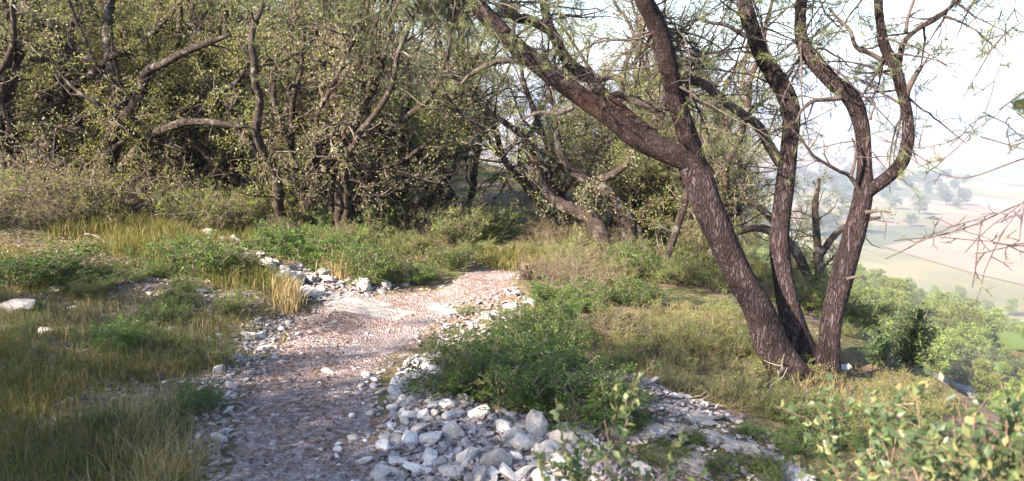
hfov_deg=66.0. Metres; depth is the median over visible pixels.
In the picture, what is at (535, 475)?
stone
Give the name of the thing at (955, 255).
bare field
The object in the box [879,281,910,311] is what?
pine tree
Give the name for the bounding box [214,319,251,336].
shrub
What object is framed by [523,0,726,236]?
oak tree
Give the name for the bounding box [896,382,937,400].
shrub
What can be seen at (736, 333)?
shrub
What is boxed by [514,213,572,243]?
dead shrub
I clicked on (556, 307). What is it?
shrub
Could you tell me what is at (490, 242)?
shrub
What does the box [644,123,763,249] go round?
oak tree
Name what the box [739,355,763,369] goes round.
shrub
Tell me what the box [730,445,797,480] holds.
shrub
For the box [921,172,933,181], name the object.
tree
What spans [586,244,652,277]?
shrub
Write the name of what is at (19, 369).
shrub
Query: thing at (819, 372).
shrub
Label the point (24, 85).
oak tree
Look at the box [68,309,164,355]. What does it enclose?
shrub
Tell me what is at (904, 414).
shrub
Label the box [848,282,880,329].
pine tree
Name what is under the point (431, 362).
shrub
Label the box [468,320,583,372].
shrub
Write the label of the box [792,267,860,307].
shrub
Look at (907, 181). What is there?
tree
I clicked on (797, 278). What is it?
shrub
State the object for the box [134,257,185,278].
shrub
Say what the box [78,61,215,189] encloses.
oak tree
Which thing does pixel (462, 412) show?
stone
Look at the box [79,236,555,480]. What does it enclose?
rubble
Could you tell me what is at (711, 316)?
shrub
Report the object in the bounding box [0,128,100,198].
dead shrub
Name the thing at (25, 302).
stone
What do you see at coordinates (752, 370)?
shrub
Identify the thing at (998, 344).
pine tree
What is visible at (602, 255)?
dead shrub
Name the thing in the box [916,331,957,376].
pine tree
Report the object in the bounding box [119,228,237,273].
shrub
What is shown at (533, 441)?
stone
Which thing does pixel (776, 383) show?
shrub
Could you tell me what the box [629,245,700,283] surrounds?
shrub
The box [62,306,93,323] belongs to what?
shrub
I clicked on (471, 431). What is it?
stone
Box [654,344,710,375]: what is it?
shrub
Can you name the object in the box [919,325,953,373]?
pine tree
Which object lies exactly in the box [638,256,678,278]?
shrub
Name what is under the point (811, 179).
tree
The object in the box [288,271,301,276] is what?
stone
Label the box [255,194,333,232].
shrub
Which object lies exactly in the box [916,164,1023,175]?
green field
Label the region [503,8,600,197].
oak tree
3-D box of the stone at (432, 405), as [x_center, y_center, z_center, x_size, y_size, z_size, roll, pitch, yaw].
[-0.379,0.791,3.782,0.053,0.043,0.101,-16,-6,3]
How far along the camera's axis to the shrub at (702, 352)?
5.06 m
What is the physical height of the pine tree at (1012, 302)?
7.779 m
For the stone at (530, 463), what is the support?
on the gravel
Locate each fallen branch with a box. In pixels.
[3,145,58,183]
[670,391,720,409]
[764,355,787,393]
[769,384,819,412]
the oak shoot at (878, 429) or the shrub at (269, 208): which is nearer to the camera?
the oak shoot at (878, 429)
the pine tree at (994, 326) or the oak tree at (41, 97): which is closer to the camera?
the oak tree at (41, 97)
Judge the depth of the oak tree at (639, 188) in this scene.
8.84 m
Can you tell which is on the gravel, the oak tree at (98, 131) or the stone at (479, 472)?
the stone at (479, 472)
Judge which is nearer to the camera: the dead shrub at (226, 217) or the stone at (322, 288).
the stone at (322, 288)
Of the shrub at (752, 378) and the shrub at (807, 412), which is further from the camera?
the shrub at (752, 378)
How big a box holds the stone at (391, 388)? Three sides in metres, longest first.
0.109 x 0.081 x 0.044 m
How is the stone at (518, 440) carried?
on the gravel
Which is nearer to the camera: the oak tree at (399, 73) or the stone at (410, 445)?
the stone at (410, 445)
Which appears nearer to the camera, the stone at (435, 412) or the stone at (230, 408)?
the stone at (435, 412)
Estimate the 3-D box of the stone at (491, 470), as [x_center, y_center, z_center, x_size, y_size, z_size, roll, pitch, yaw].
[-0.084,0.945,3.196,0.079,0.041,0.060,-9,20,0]
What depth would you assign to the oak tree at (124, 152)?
9.44 m
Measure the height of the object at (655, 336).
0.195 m
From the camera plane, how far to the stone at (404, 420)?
3.66 m
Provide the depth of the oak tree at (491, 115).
8.75 m
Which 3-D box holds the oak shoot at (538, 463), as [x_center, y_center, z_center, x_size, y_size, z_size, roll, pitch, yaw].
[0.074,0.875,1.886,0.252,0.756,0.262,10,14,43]
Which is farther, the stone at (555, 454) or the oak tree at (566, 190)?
the oak tree at (566, 190)
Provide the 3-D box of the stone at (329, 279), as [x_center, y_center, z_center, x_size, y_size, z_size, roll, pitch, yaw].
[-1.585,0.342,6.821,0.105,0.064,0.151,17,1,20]
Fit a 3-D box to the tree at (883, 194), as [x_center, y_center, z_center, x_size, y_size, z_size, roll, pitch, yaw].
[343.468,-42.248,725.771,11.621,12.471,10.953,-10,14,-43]
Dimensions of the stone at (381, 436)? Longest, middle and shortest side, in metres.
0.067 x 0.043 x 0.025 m
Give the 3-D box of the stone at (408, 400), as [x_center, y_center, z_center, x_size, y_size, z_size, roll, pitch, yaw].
[-0.491,0.788,3.865,0.141,0.068,0.076,-23,8,-34]
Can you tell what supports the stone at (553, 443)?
on the gravel
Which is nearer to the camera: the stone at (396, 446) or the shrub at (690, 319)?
the stone at (396, 446)
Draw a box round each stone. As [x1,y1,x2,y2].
[0,298,34,313]
[38,327,51,333]
[46,285,59,293]
[207,443,223,455]
[210,432,227,442]
[212,364,224,372]
[219,428,232,433]
[223,406,233,412]
[226,354,240,360]
[227,332,238,338]
[228,383,236,387]
[239,331,266,338]
[243,406,259,413]
[256,250,264,256]
[261,258,274,266]
[271,470,279,476]
[273,268,291,278]
[279,265,292,269]
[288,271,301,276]
[293,274,305,284]
[294,262,304,269]
[299,285,321,297]
[306,275,314,283]
[317,268,335,275]
[317,286,325,291]
[321,367,333,372]
[322,277,336,282]
[332,446,342,451]
[347,434,360,440]
[348,412,354,418]
[355,456,373,463]
[356,277,371,291]
[361,371,369,375]
[369,382,376,388]
[370,462,389,476]
[370,468,391,480]
[375,439,390,449]
[375,465,399,475]
[378,433,390,438]
[381,279,391,289]
[386,394,396,400]
[386,404,397,410]
[386,422,396,430]
[387,384,401,395]
[387,412,396,418]
[388,450,399,456]
[388,456,406,465]
[390,376,396,384]
[390,431,401,442]
[391,443,404,449]
[397,379,408,388]
[398,393,422,406]
[398,394,406,401]
[398,407,405,413]
[399,410,417,419]
[399,416,409,424]
[401,281,409,286]
[401,430,418,444]
[402,461,424,472]
[407,441,417,449]
[408,403,416,408]
[410,422,430,430]
[411,358,422,365]
[417,408,428,418]
[418,358,429,369]
[418,431,442,443]
[421,461,430,466]
[422,415,434,421]
[422,447,437,463]
[425,398,437,402]
[425,467,433,473]
[427,364,438,369]
[427,402,437,408]
[431,409,439,415]
[431,456,447,467]
[434,398,457,407]
[437,464,463,479]
[438,441,446,446]
[441,411,455,418]
[442,421,463,437]
[443,402,456,408]
[455,392,469,399]
[455,410,465,415]
[456,447,480,463]
[460,399,470,405]
[461,460,468,468]
[467,428,475,437]
[468,404,489,417]
[472,465,485,480]
[479,448,513,468]
[480,311,492,320]
[480,438,490,445]
[481,431,494,437]
[486,466,500,475]
[491,474,497,480]
[495,419,512,433]
[498,462,517,480]
[499,408,507,415]
[501,434,507,443]
[502,304,516,308]
[503,426,525,439]
[507,411,519,416]
[507,432,531,450]
[508,451,522,459]
[511,290,522,294]
[511,416,519,421]
[515,424,525,428]
[515,465,533,476]
[524,455,534,459]
[525,409,548,436]
[527,461,536,468]
[530,438,540,446]
[531,468,547,480]
[535,443,555,456]
[541,439,561,449]
[547,429,579,448]
[548,455,565,468]
[550,451,560,457]
[554,422,572,430]
[566,444,573,450]
[572,425,594,438]
[574,460,589,471]
[575,438,597,452]
[583,443,605,458]
[650,375,664,382]
[841,364,851,372]
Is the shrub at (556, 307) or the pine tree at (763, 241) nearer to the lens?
the shrub at (556, 307)
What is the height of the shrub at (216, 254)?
0.400 m
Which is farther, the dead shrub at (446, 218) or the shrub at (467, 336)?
the dead shrub at (446, 218)
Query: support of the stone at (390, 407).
on the gravel
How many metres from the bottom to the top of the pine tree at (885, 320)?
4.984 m
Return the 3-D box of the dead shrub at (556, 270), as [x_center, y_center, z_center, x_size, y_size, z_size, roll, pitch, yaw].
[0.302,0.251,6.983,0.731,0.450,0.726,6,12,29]
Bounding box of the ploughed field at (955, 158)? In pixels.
[917,152,1023,162]
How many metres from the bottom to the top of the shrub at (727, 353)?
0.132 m
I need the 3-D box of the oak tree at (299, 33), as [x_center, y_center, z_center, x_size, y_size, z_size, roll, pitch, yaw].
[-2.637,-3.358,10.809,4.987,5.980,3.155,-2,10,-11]
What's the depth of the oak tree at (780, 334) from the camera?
4.69 m
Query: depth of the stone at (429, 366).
4.67 m
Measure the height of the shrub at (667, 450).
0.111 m
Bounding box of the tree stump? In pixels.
[519,262,532,279]
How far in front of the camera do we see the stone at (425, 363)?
4.80 m
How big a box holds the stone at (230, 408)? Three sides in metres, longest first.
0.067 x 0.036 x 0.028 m
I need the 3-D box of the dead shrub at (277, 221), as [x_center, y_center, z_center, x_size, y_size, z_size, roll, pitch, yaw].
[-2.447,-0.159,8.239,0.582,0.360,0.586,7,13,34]
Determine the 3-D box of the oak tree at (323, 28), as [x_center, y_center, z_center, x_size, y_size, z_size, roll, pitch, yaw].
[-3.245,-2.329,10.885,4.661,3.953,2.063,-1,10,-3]
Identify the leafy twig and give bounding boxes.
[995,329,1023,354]
[1012,98,1023,110]
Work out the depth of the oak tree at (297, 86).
8.34 m
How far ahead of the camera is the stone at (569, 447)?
3.34 m
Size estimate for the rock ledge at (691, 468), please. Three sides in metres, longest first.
0.350 x 0.144 x 0.074 m
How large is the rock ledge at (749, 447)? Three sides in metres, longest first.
0.309 x 0.112 x 0.081 m
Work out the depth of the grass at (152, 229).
4.25 m
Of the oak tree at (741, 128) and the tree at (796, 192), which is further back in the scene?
the tree at (796, 192)
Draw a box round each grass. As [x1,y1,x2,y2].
[0,207,990,480]
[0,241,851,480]
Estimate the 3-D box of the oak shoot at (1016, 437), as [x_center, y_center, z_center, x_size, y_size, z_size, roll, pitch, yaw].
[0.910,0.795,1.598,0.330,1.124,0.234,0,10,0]
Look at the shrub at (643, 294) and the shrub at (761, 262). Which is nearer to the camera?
the shrub at (643, 294)
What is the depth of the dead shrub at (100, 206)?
7.83 m
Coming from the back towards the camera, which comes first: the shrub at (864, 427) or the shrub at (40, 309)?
the shrub at (40, 309)
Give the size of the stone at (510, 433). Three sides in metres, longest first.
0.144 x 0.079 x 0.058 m
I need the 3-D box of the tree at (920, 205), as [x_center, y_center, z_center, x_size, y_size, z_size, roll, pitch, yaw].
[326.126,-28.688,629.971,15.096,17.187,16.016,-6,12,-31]
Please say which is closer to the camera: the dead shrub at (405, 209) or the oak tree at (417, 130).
the dead shrub at (405, 209)
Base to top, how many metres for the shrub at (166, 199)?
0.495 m
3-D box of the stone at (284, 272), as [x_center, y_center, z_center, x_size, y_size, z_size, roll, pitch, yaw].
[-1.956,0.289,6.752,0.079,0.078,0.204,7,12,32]
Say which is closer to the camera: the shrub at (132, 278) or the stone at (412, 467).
the stone at (412, 467)
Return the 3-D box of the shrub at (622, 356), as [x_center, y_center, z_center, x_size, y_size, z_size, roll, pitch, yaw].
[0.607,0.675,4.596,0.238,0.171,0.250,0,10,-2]
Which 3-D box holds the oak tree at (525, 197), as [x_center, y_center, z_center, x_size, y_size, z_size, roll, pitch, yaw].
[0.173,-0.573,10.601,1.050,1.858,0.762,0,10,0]
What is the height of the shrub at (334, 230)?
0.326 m
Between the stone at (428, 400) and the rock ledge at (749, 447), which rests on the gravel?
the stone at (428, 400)
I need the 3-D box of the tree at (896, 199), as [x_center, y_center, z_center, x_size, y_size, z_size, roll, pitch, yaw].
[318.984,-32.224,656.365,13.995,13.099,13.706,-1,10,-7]
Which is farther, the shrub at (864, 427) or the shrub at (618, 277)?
the shrub at (618, 277)
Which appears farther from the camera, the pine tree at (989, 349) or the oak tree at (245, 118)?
the pine tree at (989, 349)
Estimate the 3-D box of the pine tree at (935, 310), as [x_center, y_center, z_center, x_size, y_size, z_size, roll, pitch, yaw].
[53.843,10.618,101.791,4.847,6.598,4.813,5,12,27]
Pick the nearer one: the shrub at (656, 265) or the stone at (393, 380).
the stone at (393, 380)
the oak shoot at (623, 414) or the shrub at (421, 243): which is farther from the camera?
the shrub at (421, 243)
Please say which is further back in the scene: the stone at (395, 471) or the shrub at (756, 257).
the shrub at (756, 257)
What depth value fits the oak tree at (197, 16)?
12.58 m
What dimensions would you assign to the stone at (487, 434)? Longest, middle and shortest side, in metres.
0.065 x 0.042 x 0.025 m
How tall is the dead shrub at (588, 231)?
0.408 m
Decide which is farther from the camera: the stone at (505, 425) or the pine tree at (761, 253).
the pine tree at (761, 253)
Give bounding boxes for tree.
[0,0,106,190]
[0,0,118,189]
[0,0,175,143]
[0,2,72,180]
[2,0,244,194]
[8,14,100,184]
[16,0,367,215]
[17,0,305,205]
[20,0,127,179]
[32,24,121,171]
[33,0,290,205]
[54,6,130,101]
[68,71,161,183]
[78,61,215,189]
[83,2,271,85]
[85,109,164,196]
[86,0,429,136]
[91,0,401,184]
[107,0,316,184]
[118,0,292,202]
[127,73,220,196]
[141,0,428,180]
[162,109,234,190]
[171,48,313,189]
[187,0,516,232]
[192,0,1015,387]
[193,17,309,194]
[197,0,409,230]
[209,49,284,193]
[210,0,453,192]
[211,0,545,227]
[213,51,353,208]
[219,0,454,230]
[277,6,400,156]
[282,83,438,126]
[303,31,473,233]
[313,5,524,198]
[358,97,417,212]
[372,103,429,192]
[375,26,501,155]
[388,69,463,200]
[389,139,435,219]
[400,0,537,156]
[400,0,667,236]
[416,122,463,184]
[485,138,564,214]
[487,18,715,209]
[498,105,644,258]
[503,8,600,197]
[503,44,661,191]
[518,115,591,186]
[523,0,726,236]
[539,101,659,238]
[563,28,759,236]
[563,64,664,228]
[582,0,818,255]
[596,66,672,237]
[604,43,819,233]
[606,145,722,248]
[612,154,742,270]
[615,70,731,242]
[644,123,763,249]
[650,39,753,236]
[673,104,814,234]
[692,82,781,252]
[729,170,899,290]
[739,167,873,280]
[746,245,770,268]
[747,235,770,263]
[753,246,770,270]
[761,204,772,225]
[793,181,802,196]
[797,163,803,173]
[800,208,830,231]
[801,176,812,186]
[804,169,811,177]
[807,175,823,187]
[817,166,826,174]
[820,170,833,183]
[820,211,842,232]
[822,196,833,206]
[828,178,844,194]
[829,172,839,182]
[833,190,852,205]
[835,180,852,194]
[836,206,848,215]
[837,173,847,180]
[842,166,850,172]
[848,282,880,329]
[854,272,876,294]
[856,263,866,281]
[862,321,902,344]
[864,268,888,299]
[865,274,886,300]
[866,309,893,332]
[873,276,914,307]
[875,166,884,173]
[875,287,910,322]
[875,295,911,324]
[876,0,1023,303]
[879,188,891,200]
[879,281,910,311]
[886,194,903,208]
[892,349,924,369]
[893,277,920,307]
[899,176,913,185]
[903,213,919,224]
[908,194,930,213]
[908,288,926,309]
[910,298,950,332]
[915,348,943,373]
[916,174,924,183]
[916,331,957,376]
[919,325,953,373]
[920,176,934,187]
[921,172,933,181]
[922,185,932,194]
[929,284,939,294]
[929,289,960,319]
[931,172,937,179]
[932,304,960,337]
[934,177,944,185]
[934,182,949,194]
[934,298,970,326]
[934,328,966,362]
[938,169,947,175]
[938,188,956,203]
[942,302,987,346]
[945,169,953,177]
[948,179,960,187]
[950,344,1006,388]
[951,197,961,208]
[952,322,994,372]
[954,285,966,294]
[955,292,969,304]
[956,188,972,204]
[956,296,984,309]
[966,358,1013,405]
[967,310,1005,346]
[972,306,1007,334]
[980,319,1009,347]
[981,299,995,310]
[983,390,1023,413]
[995,349,1023,389]
[997,331,1023,363]
[999,403,1023,431]
[1001,344,1023,376]
[1002,297,1019,315]
[1002,318,1023,331]
[1004,376,1023,423]
[1010,370,1023,398]
[1012,325,1023,350]
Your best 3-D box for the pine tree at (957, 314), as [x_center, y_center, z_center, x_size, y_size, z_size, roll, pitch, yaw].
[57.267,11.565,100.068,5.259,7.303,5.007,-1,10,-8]
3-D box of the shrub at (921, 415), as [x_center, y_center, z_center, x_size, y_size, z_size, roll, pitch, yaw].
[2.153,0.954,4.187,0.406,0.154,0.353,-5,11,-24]
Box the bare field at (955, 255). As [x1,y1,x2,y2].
[885,220,1023,284]
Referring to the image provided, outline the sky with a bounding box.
[165,0,1023,141]
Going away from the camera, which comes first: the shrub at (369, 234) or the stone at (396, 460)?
the stone at (396, 460)
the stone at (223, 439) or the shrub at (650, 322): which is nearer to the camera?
the stone at (223, 439)
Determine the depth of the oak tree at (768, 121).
9.74 m
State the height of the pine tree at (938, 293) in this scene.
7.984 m
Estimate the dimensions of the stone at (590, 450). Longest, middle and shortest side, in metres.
0.165 x 0.076 x 0.072 m
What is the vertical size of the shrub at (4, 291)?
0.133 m
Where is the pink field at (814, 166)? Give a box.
[768,159,856,175]
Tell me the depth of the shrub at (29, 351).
4.27 m
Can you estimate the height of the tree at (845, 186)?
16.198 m
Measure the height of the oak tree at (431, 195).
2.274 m
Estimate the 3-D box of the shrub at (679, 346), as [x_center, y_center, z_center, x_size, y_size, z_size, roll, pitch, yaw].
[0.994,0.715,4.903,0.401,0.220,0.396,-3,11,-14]
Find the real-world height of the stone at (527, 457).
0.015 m
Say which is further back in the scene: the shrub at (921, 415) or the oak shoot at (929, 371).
the shrub at (921, 415)
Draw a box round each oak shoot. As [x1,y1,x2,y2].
[533,442,563,480]
[537,400,593,480]
[565,428,630,480]
[576,372,642,480]
[581,438,640,480]
[635,428,707,480]
[774,374,895,480]
[792,455,805,480]
[796,397,889,480]
[803,384,846,480]
[847,384,927,480]
[848,380,939,480]
[856,393,1019,480]
[861,383,900,480]
[865,420,946,480]
[891,361,1023,480]
[895,382,982,480]
[904,392,1023,480]
[922,362,1023,480]
[951,392,1003,480]
[1002,418,1023,480]
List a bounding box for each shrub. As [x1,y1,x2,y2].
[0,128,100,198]
[0,141,118,215]
[0,151,106,223]
[0,161,32,206]
[0,170,123,219]
[0,180,68,228]
[0,189,86,234]
[0,237,125,292]
[0,288,25,300]
[0,303,50,342]
[0,310,17,322]
[0,331,61,363]
[0,356,37,386]
[8,183,104,229]
[20,261,146,296]
[28,299,50,314]
[36,180,146,226]
[39,159,130,205]
[51,323,86,339]
[56,196,125,220]
[57,140,236,226]
[61,274,108,299]
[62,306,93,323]
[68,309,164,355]
[79,403,141,433]
[111,264,147,282]
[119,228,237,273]
[123,184,218,224]
[123,355,186,382]
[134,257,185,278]
[137,178,205,223]
[137,178,241,228]
[137,316,200,348]
[138,296,196,326]
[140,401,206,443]
[142,230,273,284]
[148,281,207,308]
[149,372,230,419]
[162,270,205,293]
[168,185,262,235]
[174,327,243,370]
[183,176,268,231]
[207,281,264,315]
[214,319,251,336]
[218,174,296,226]
[227,203,264,227]
[240,207,303,230]
[244,194,270,224]
[244,218,330,257]
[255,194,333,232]
[266,228,386,273]
[272,192,331,225]
[293,198,366,232]
[297,223,337,239]
[301,219,357,248]
[311,209,396,236]
[328,198,411,242]
[331,236,422,289]
[341,213,394,246]
[374,197,426,231]
[375,265,407,286]
[380,227,426,255]
[391,198,439,230]
[392,187,511,251]
[392,229,429,248]
[393,228,428,242]
[396,259,450,283]
[396,328,567,401]
[402,224,432,237]
[403,217,424,235]
[411,208,470,237]
[413,237,489,272]
[416,193,493,247]
[419,221,462,247]
[421,348,450,364]
[430,189,475,213]
[433,319,564,366]
[443,198,499,235]
[443,339,604,416]
[452,301,481,315]
[454,233,503,250]
[463,197,527,242]
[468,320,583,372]
[478,297,565,339]
[496,345,664,443]
[503,246,581,286]
[504,239,550,254]
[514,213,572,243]
[515,232,553,249]
[517,274,576,306]
[519,208,574,236]
[520,242,602,285]
[527,293,601,327]
[529,306,605,353]
[532,258,562,275]
[539,226,583,242]
[541,223,604,266]
[541,236,595,252]
[547,272,616,312]
[549,244,633,296]
[555,222,593,244]
[567,219,613,241]
[568,317,603,331]
[570,296,658,343]
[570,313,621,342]
[577,339,626,358]
[584,222,659,255]
[584,237,636,259]
[585,302,629,324]
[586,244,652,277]
[588,271,687,309]
[589,243,619,264]
[589,260,643,288]
[589,306,654,331]
[592,256,649,282]
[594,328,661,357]
[597,341,637,368]
[598,328,637,348]
[600,332,671,368]
[601,403,664,432]
[605,238,665,265]
[607,316,640,335]
[609,266,635,281]
[612,231,661,253]
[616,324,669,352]
[622,306,650,319]
[622,346,666,370]
[624,362,694,384]
[625,429,696,469]
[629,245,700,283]
[631,335,687,362]
[636,297,681,319]
[637,355,684,374]
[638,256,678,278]
[640,312,688,328]
[640,314,664,325]
[642,320,666,331]
[647,248,663,258]
[649,230,677,242]
[651,237,667,250]
[651,252,710,288]
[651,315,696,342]
[651,337,708,369]
[652,225,714,267]
[652,310,718,341]
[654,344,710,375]
[657,365,718,398]
[659,308,698,322]
[660,308,729,355]
[660,338,699,361]
[662,254,754,293]
[663,299,696,310]
[665,255,701,276]
[667,301,712,321]
[667,335,742,363]
[674,239,716,262]
[674,426,711,445]
[676,380,734,407]
[679,372,707,389]
[683,305,747,334]
[688,327,735,348]
[693,361,723,373]
[694,323,719,338]
[696,451,751,480]
[697,353,745,375]
[698,373,724,388]
[701,308,729,326]
[701,353,786,401]
[702,260,719,278]
[703,289,742,315]
[703,382,728,392]
[704,313,744,328]
[704,337,751,361]
[706,241,764,271]
[706,373,784,420]
[708,369,741,386]
[710,307,744,320]
[711,331,748,357]
[713,322,754,352]
[714,304,743,321]
[718,326,748,337]
[718,336,746,350]
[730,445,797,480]
[731,417,771,441]
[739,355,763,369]
[739,355,799,386]
[739,366,767,388]
[741,336,813,354]
[746,251,769,269]
[746,379,807,423]
[748,254,770,280]
[748,385,820,412]
[751,265,795,287]
[752,417,825,461]
[754,371,798,400]
[759,265,823,315]
[760,278,774,293]
[760,376,790,388]
[766,276,824,310]
[769,394,856,439]
[782,373,814,392]
[782,382,817,404]
[789,378,892,425]
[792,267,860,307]
[795,260,873,318]
[798,352,837,389]
[805,412,874,450]
[807,370,858,398]
[811,391,855,406]
[815,289,897,333]
[834,414,873,450]
[840,394,910,428]
[840,408,923,444]
[841,317,869,334]
[841,381,895,408]
[843,372,910,401]
[843,376,889,389]
[846,393,908,425]
[847,410,909,431]
[865,361,931,397]
[869,378,916,402]
[881,378,926,406]
[884,401,946,434]
[885,407,921,441]
[886,390,951,421]
[890,406,956,434]
[893,395,927,416]
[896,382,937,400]
[901,376,962,413]
[905,374,950,397]
[942,350,1013,392]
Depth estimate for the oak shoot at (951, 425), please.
1.66 m
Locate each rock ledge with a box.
[322,291,421,319]
[428,303,460,313]
[604,426,635,440]
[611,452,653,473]
[625,418,672,442]
[642,446,718,476]
[655,418,695,435]
[656,403,720,425]
[697,429,744,450]
[731,439,783,461]
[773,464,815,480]
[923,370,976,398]
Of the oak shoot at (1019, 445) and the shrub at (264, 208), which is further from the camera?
the shrub at (264, 208)
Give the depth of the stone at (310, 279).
6.73 m
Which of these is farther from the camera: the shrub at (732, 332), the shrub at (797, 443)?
the shrub at (732, 332)
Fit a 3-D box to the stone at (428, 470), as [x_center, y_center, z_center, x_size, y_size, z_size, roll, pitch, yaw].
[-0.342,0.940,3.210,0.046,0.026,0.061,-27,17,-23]
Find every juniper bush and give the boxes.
[858,330,901,367]
[872,302,952,371]
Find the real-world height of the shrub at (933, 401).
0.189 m
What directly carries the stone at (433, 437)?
on the gravel
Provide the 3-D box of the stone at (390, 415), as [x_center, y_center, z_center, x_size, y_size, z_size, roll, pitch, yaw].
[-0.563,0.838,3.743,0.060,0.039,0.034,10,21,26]
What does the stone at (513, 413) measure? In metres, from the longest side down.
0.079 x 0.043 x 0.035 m
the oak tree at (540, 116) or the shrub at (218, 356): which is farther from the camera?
the oak tree at (540, 116)
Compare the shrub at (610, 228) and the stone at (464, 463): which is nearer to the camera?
the stone at (464, 463)
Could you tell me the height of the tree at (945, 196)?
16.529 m
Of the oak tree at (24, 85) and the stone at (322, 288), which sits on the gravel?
the stone at (322, 288)
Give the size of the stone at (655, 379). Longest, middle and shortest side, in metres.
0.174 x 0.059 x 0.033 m
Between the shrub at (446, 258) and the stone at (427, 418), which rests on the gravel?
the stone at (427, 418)
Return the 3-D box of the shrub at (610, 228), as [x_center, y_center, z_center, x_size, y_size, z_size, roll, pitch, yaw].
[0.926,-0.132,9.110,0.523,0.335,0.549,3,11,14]
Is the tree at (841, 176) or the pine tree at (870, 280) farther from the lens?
the tree at (841, 176)
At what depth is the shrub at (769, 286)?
7.40 m
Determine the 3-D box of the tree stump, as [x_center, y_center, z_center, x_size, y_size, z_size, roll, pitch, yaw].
[0.126,0.303,7.145,0.137,0.201,0.134,0,10,0]
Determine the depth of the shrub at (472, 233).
8.24 m
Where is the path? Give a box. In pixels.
[220,244,519,480]
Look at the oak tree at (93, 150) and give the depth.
9.72 m
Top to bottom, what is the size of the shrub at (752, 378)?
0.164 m
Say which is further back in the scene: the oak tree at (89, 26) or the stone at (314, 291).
the oak tree at (89, 26)
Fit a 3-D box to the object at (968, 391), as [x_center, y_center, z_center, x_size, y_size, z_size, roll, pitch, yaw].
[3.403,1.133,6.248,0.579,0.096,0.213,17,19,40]
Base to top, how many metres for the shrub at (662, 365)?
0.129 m
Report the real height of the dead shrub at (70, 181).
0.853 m
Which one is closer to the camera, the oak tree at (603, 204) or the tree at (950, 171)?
the oak tree at (603, 204)
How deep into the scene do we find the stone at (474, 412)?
3.66 m
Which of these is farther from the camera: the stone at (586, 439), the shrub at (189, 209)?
the shrub at (189, 209)
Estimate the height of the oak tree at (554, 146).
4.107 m
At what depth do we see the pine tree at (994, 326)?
105.77 m
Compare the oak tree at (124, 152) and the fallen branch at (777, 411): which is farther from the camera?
the oak tree at (124, 152)
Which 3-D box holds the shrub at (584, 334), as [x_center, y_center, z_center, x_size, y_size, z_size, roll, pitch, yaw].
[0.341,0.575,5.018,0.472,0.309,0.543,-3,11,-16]
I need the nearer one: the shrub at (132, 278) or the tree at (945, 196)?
the shrub at (132, 278)
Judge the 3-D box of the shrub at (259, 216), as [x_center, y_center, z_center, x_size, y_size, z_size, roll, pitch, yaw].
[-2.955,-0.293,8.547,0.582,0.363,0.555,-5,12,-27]
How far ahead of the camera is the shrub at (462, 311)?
6.27 m
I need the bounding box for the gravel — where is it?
[0,236,805,480]
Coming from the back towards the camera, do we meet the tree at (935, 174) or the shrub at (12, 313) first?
the tree at (935, 174)
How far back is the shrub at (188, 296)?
5.71 m
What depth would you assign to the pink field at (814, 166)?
1328.60 m
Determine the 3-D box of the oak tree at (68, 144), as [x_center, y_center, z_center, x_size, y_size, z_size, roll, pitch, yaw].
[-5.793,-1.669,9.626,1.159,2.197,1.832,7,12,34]
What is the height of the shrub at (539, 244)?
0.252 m
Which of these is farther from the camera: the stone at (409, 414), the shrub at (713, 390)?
the shrub at (713, 390)
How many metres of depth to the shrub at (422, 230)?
9.09 m
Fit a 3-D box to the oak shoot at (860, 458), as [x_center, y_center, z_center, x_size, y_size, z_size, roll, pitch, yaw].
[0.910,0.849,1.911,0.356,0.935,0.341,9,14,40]

